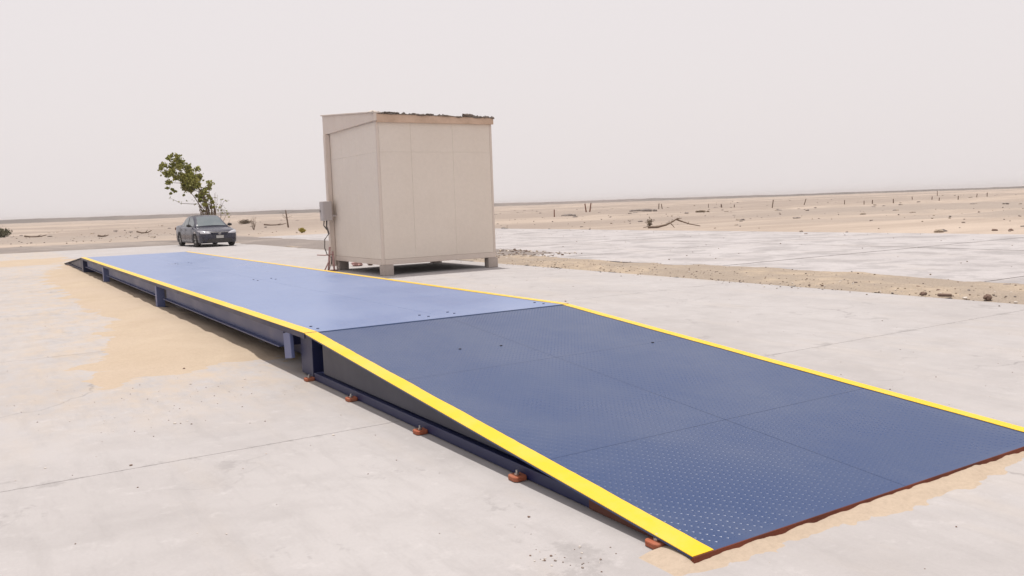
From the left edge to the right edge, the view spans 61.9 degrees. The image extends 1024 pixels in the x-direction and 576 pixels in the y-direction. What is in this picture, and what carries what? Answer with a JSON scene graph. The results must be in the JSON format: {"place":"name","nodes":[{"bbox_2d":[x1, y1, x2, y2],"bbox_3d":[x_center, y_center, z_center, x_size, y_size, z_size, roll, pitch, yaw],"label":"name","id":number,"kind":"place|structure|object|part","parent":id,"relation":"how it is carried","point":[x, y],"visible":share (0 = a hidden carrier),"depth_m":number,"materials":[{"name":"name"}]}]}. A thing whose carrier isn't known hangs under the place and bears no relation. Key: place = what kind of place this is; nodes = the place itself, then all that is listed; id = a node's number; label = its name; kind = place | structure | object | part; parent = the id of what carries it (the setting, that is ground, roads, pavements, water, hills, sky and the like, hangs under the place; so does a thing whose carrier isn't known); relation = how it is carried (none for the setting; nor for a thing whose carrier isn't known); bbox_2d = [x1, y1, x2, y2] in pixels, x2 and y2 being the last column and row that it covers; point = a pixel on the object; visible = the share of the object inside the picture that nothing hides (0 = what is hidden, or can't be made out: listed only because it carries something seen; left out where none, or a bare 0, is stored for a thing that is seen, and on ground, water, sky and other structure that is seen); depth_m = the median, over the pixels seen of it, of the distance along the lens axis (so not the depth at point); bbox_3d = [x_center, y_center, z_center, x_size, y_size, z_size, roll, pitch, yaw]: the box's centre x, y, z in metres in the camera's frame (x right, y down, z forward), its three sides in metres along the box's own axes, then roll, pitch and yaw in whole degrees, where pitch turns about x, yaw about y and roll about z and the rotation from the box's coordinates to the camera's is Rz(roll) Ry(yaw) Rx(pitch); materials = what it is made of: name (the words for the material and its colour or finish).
{"place":"outdoors","nodes":[
{"label":"outdoors","id":0,"kind":"place"},
{"bbox_2d":[0,257,74,266],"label":"sand","id":1,"kind":"structure","parent":0,"point":[31,262],"depth_m":32.09,"materials":[{"name":"beige sand"}]},
{"bbox_2d":[0,240,193,253],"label":"gravel","id":2,"kind":"structure","parent":0,"point":[26,249],"depth_m":46.87,"materials":[{"name":"beige gravel"}]},
{"bbox_2d":[42,264,300,389],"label":"sand","id":3,"kind":"structure","parent":0,"point":[150,338],"depth_m":10.81,"materials":[{"name":"beige sand"}]},
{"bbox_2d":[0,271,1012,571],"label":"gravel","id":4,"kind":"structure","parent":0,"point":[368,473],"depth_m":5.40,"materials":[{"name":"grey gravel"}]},
{"bbox_2d":[0,188,1023,297],"bbox_3d":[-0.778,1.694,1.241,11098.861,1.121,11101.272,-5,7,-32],"label":"ground","id":5,"kind":"structure","parent":0,"point":[989,216],"depth_m":80.03,"materials":[{"name":"beige sand"}]},
{"bbox_2d":[0,228,13,237],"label":"green bush","id":6,"kind":"object","parent":5,"relation":"on","point":[5,233],"visible":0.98,"depth_m":86.90,"materials":[{"name":"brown plant"}]},
{"bbox_2d":[157,152,230,224],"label":"leaning tree","id":7,"kind":"object","parent":5,"relation":"on","point":[190,181],"visible":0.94,"depth_m":50.39,"materials":[{"name":"green plant"}]},
{"bbox_2d":[237,219,252,223],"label":"dry bush","id":8,"kind":"object","parent":5,"relation":"on","point":[245,222],"visible":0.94,"depth_m":112.61,"materials":[{"name":"brown plant"}]},
{"bbox_2d":[283,210,290,227],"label":"fence post","id":9,"kind":"object","parent":5,"relation":"on","point":[286,218],"visible":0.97,"depth_m":85.18,"materials":[{"name":"brown wood"}]},
{"bbox_2d":[235,236,554,255],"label":"gravel","id":10,"kind":"structure","parent":5,"relation":"on","point":[307,244],"depth_m":41.55,"materials":[{"name":"beige gravel"}]},
{"bbox_2d":[0,242,1023,575],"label":"concrete slab","id":11,"kind":"structure","parent":5,"relation":"on","point":[352,496],"depth_m":5.47,"materials":[{"name":"grey concrete"}]},
{"bbox_2d":[64,258,81,269],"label":"access ramp","id":12,"kind":"structure","parent":11,"relation":"on","point":[76,263],"depth_m":27.03,"materials":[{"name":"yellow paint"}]},
{"bbox_2d":[175,215,236,246],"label":"parked car","id":13,"kind":"object","parent":11,"relation":"on","point":[197,230],"visible":1,"depth_m":42.20,"materials":[{"name":"paint"}]},
{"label":"side window","id":14,"kind":"part","parent":13,"relation":"part of","materials":[{"name":"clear glass"}]},
{"bbox_2d":[81,252,567,376],"bbox_3d":[-5.963,-0.139,17.211,3.020,0.450,20.150,-5,7,-32],"label":"weighbridge","id":15,"kind":"object","parent":11,"relation":"on","point":[287,307],"visible":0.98,"depth_m":11.29,"materials":[{"name":"blue metal"}]},
{"bbox_2d":[317,247,337,270],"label":"pipe offcuts","id":16,"kind":"object","parent":11,"relation":"on","point":[328,263],"visible":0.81,"depth_m":22.01,"materials":[{"name":"plastic"}]},
{"bbox_2d":[336,260,348,269],"bbox_3d":[-4.472,-0.615,22.547,0.270,0.247,0.220,-5,7,-32],"label":"concrete block","id":17,"kind":"object","parent":11,"relation":"on","point":[342,265],"depth_m":22.46,"materials":[{"name":"grey concrete"}]},
{"bbox_2d":[351,262,362,265],"bbox_3d":[-4.288,-0.684,23.669,0.346,0.150,0.273,-5,7,-32],"label":"plastic bag","id":18,"kind":"object","parent":11,"relation":"on","point":[356,264],"visible":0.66,"depth_m":23.58,"materials":[{"name":"plastic"}]},
{"bbox_2d":[380,265,393,275],"bbox_3d":[-2.933,-0.419,20.014,0.270,0.247,0.220,-5,7,-32],"label":"concrete block","id":19,"kind":"object","parent":11,"relation":"on","point":[386,270],"depth_m":19.92,"materials":[{"name":"grey concrete"}]},
{"bbox_2d":[319,110,495,266],"bbox_3d":[-2.730,-2.516,21.786,3.544,4.032,3.525,-5,7,-32],"label":"site cabin","id":20,"kind":"object","parent":11,"relation":"on","point":[403,188],"visible":1,"depth_m":20.60,"materials":[{"name":"beige metal"}]},
{"bbox_2d":[484,257,497,266],"bbox_3d":[-0.523,-0.652,21.516,0.270,0.247,0.220,-5,7,-32],"label":"concrete block","id":21,"kind":"object","parent":11,"relation":"on","point":[491,261],"depth_m":21.43,"materials":[{"name":"grey concrete"}]},
{"bbox_2d":[304,304,1023,563],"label":"access ramp","id":22,"kind":"structure","parent":11,"relation":"on","point":[695,450],"depth_m":5.51,"materials":[{"name":"blue metal"}]},
{"bbox_2d":[19,193,1023,237],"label":"scrub","id":23,"kind":"object","parent":5,"relation":"on","point":[940,230],"visible":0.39,"depth_m":83.90,"materials":[{"name":"brown plant"}]},
{"bbox_2d":[260,229,1023,283],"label":"concrete slab","id":24,"kind":"structure","parent":5,"relation":"on","point":[993,258],"depth_m":24.43,"materials":[{"name":"grey concrete"}]},
{"bbox_2d":[629,209,656,211],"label":"debris heap","id":25,"kind":"object","parent":5,"relation":"on","point":[643,210],"visible":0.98,"depth_m":112.17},
{"bbox_2d":[646,217,653,225],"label":"dry bush","id":26,"kind":"object","parent":5,"relation":"on","point":[649,223],"visible":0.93,"depth_m":46.70,"materials":[{"name":"brown plant"}]},
{"bbox_2d":[643,218,699,227],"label":"dead branch","id":27,"kind":"object","parent":5,"relation":"on","point":[663,225],"visible":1,"depth_m":46.34,"materials":[{"name":"brown wood"}]},
{"bbox_2d":[0,186,1023,223],"bbox_3d":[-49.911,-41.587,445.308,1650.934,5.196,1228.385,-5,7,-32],"label":"hills","id":28,"kind":"structure","parent":0,"point":[38,220],"depth_m":833.95,"materials":[{"name":"beige sand"}]},
{"bbox_2d":[0,0,1023,219],"label":"sky","id":29,"kind":"structure","parent":0,"point":[587,100],"materials":[{"name":"white"}]},
{"bbox_2d":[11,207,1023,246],"bbox_3d":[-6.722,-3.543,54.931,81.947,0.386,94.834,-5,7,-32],"label":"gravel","id":30,"kind":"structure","parent":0,"point":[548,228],"depth_m":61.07,"materials":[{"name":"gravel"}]},
{"bbox_2d":[237,230,1023,305],"bbox_3d":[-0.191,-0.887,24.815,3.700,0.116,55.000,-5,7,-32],"label":"sand","id":31,"kind":"structure","parent":0,"point":[828,279],"depth_m":15.49,"materials":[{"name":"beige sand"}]},
{"bbox_2d":[937,293,951,296],"bbox_3d":[6.256,0.103,12.351,0.180,0.038,0.080,1,9,11],"label":"brick","id":32,"kind":"object","parent":31,"relation":"on","point":[943,295],"visible":1,"depth_m":12.32,"materials":[{"name":"brown brick"}]},
{"bbox_2d":[983,294,991,300],"bbox_3d":[6.622,0.129,11.890,0.112,0.095,0.110,2,7,36],"label":"rock","id":33,"kind":"object","parent":31,"relation":"on","point":[987,297],"visible":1,"depth_m":11.86,"materials":[{"name":"brown stone"}]},
{"bbox_2d":[639,451,1023,575],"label":"sand","id":34,"kind":"structure","parent":0,"point":[670,560],"depth_m":4.10,"materials":[{"name":"beige sand"}]}
]}

